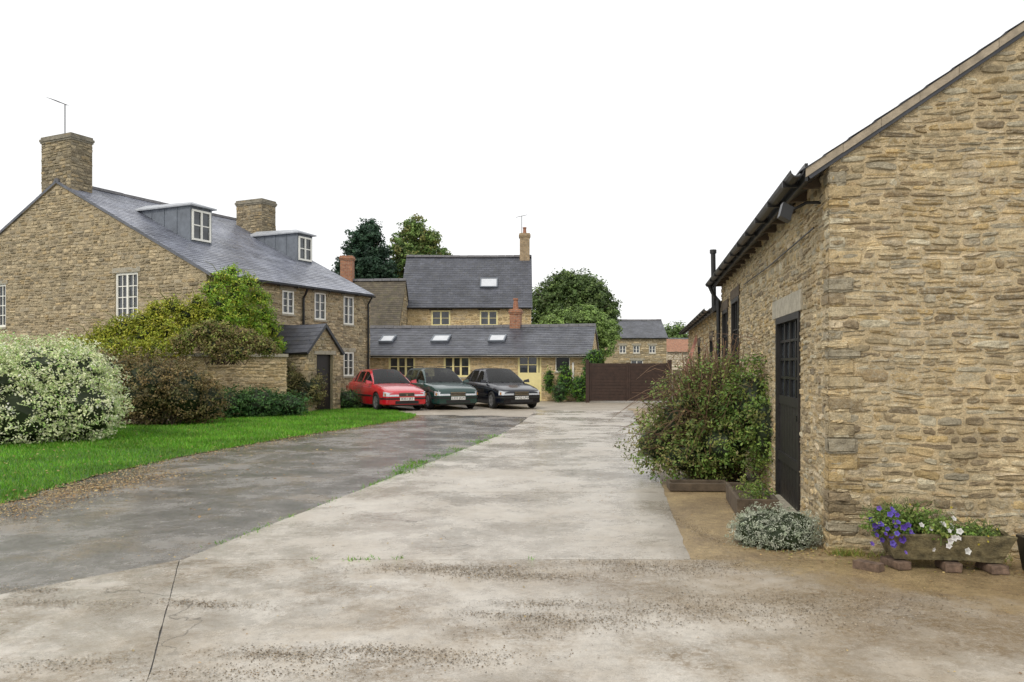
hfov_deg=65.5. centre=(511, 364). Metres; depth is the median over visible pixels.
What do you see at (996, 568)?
brick
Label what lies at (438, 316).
window
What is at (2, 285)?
window
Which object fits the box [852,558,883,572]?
brick
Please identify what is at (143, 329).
creeper
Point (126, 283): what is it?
window
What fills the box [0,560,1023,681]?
concrete apron
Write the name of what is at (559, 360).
window
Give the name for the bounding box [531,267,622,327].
broadleaf tree
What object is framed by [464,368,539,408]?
parked car
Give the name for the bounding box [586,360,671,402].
gate
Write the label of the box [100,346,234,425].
brown hedge
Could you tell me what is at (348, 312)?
window
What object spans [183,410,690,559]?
concrete drive
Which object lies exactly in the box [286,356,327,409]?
autumn shrub
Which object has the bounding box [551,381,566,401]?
potted shrub
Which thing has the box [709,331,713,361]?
window
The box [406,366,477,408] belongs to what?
parked car
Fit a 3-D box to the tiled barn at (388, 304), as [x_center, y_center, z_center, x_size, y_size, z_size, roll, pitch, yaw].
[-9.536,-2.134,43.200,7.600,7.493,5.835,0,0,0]
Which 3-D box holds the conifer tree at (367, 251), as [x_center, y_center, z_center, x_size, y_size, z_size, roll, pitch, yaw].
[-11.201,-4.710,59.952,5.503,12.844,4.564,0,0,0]
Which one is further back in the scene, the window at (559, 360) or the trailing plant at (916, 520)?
the window at (559, 360)
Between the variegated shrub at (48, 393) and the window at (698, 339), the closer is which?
the variegated shrub at (48, 393)
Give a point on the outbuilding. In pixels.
(702, 324)
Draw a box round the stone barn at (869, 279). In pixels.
[705,20,1023,559]
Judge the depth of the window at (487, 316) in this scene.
44.00 m
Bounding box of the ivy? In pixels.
[541,348,601,401]
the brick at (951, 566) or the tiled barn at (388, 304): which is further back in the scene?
the tiled barn at (388, 304)
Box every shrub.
[0,327,135,445]
[164,318,281,364]
[181,383,312,418]
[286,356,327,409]
[340,388,372,408]
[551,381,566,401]
[722,501,824,553]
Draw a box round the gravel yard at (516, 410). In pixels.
[356,401,666,417]
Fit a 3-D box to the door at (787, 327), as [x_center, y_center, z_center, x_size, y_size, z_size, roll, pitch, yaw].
[3.039,0.490,8.685,0.100,2.060,1.440,0,0,10]
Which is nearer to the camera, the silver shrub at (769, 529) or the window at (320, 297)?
the silver shrub at (769, 529)
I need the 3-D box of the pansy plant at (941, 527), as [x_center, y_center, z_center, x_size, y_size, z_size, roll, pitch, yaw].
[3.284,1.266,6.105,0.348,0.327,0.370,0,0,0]
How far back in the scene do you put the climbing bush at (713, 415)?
10.63 m
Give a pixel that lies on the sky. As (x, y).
(634, 141)
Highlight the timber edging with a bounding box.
[666,479,726,491]
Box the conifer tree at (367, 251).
[331,218,401,278]
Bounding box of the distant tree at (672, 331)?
[663,320,688,337]
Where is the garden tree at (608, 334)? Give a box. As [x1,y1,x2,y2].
[538,303,622,360]
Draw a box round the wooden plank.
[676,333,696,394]
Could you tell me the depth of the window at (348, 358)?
31.77 m
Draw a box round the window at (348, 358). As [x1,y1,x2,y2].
[342,348,355,377]
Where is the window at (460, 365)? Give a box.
[444,357,469,378]
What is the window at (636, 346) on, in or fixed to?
in the distant house at (642, 341)
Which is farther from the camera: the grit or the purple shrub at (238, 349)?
the purple shrub at (238, 349)
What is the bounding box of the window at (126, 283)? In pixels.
[112,266,140,323]
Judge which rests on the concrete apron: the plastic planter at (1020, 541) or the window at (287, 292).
the plastic planter at (1020, 541)
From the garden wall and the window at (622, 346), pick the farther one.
the window at (622, 346)
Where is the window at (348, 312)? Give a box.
[341,294,354,326]
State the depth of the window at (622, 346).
70.07 m
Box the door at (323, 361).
[317,354,329,409]
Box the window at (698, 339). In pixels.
[697,337,700,359]
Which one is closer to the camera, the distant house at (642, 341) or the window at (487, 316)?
the window at (487, 316)
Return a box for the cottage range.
[370,298,598,400]
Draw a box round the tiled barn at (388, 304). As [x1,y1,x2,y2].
[339,255,408,325]
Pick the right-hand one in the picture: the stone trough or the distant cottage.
the stone trough
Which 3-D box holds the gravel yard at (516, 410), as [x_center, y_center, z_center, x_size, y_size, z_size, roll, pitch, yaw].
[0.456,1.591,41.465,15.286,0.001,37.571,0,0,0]
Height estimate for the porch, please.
3.037 m
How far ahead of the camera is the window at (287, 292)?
28.57 m
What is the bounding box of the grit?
[0,449,1021,681]
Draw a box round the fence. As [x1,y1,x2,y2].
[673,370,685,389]
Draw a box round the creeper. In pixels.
[59,262,289,360]
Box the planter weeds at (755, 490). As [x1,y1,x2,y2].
[732,473,776,498]
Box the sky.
[0,0,1023,334]
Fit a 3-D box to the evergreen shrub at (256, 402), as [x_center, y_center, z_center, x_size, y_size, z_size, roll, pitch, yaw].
[-8.076,1.043,23.802,4.206,1.130,1.760,0,0,-25]
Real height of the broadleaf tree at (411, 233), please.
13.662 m
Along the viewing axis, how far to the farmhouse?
28.46 m
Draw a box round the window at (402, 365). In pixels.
[389,358,414,376]
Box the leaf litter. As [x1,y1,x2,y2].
[0,413,1023,673]
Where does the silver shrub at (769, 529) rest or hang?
on the verge
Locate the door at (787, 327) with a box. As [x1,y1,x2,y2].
[775,311,800,513]
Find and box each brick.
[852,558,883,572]
[880,555,910,570]
[934,560,962,572]
[974,562,1009,574]
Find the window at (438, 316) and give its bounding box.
[429,309,451,324]
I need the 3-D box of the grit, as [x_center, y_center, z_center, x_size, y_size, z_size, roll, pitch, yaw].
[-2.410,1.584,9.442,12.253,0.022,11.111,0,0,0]
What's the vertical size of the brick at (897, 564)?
0.065 m
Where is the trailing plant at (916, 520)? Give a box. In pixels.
[861,497,952,533]
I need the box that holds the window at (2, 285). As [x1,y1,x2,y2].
[0,279,7,328]
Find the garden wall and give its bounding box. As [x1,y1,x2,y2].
[94,353,287,416]
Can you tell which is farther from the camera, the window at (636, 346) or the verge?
the window at (636, 346)
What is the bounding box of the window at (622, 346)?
[618,343,627,353]
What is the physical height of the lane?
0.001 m
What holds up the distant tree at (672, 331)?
on the ground
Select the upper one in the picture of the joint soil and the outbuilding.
the outbuilding
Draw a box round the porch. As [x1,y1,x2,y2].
[273,323,344,411]
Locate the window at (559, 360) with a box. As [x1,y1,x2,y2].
[554,357,569,372]
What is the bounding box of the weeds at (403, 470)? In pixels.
[214,434,533,561]
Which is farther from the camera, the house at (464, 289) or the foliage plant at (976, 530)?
the house at (464, 289)
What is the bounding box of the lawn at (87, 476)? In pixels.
[0,410,395,501]
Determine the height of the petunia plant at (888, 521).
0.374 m
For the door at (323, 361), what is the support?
in the porch
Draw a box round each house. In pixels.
[403,215,531,325]
[605,319,667,362]
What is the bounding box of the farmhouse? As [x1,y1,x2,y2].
[0,97,375,391]
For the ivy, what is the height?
2.313 m
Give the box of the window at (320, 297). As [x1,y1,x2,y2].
[312,290,327,321]
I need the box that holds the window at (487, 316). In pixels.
[478,309,499,324]
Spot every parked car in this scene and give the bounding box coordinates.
[346,369,425,409]
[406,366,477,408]
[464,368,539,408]
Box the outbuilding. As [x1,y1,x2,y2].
[679,249,721,380]
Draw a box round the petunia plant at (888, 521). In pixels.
[859,501,918,553]
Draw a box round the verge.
[628,408,920,559]
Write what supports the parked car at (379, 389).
on the gravel yard at (516, 410)
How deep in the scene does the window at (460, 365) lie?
35.53 m
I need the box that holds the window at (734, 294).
[730,285,740,369]
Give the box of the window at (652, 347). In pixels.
[648,343,656,353]
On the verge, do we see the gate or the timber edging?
the timber edging
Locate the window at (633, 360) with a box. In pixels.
[629,358,644,362]
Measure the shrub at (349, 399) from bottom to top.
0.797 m
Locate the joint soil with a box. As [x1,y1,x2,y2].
[178,417,526,564]
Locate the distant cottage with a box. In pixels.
[667,338,688,373]
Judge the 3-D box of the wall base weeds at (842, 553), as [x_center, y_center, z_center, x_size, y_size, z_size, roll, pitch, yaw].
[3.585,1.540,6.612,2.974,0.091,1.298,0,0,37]
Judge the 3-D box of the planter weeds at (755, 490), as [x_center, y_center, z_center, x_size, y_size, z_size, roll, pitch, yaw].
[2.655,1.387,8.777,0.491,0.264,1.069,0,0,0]
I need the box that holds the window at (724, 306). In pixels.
[721,298,728,364]
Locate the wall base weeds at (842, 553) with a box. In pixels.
[813,537,1015,562]
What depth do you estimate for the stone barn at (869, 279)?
6.62 m
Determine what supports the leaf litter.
on the lane
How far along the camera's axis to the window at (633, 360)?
70.07 m
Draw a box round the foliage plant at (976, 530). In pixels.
[945,517,1005,544]
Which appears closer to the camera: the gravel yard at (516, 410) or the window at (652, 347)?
the gravel yard at (516, 410)
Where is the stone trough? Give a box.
[878,525,1017,562]
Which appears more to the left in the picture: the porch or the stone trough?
the porch
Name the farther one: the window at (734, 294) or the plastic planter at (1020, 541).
the window at (734, 294)
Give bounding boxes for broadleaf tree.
[387,213,452,277]
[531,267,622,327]
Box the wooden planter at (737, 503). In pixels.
[725,482,778,516]
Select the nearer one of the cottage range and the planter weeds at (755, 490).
the planter weeds at (755, 490)
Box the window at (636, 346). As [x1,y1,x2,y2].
[632,343,640,353]
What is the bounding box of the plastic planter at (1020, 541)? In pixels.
[1016,534,1023,569]
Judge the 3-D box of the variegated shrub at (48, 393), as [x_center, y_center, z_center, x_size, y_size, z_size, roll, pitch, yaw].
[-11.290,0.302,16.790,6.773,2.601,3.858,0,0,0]
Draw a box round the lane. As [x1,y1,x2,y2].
[0,415,525,679]
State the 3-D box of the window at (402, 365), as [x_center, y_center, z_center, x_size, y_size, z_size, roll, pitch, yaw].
[-4.959,0.120,35.965,1.347,1.000,0.110,0,0,10]
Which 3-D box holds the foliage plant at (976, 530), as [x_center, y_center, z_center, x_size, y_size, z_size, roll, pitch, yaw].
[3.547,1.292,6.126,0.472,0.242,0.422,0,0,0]
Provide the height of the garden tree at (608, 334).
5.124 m
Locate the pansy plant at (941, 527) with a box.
[918,507,971,554]
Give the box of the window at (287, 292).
[280,286,295,315]
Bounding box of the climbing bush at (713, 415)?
[611,332,773,483]

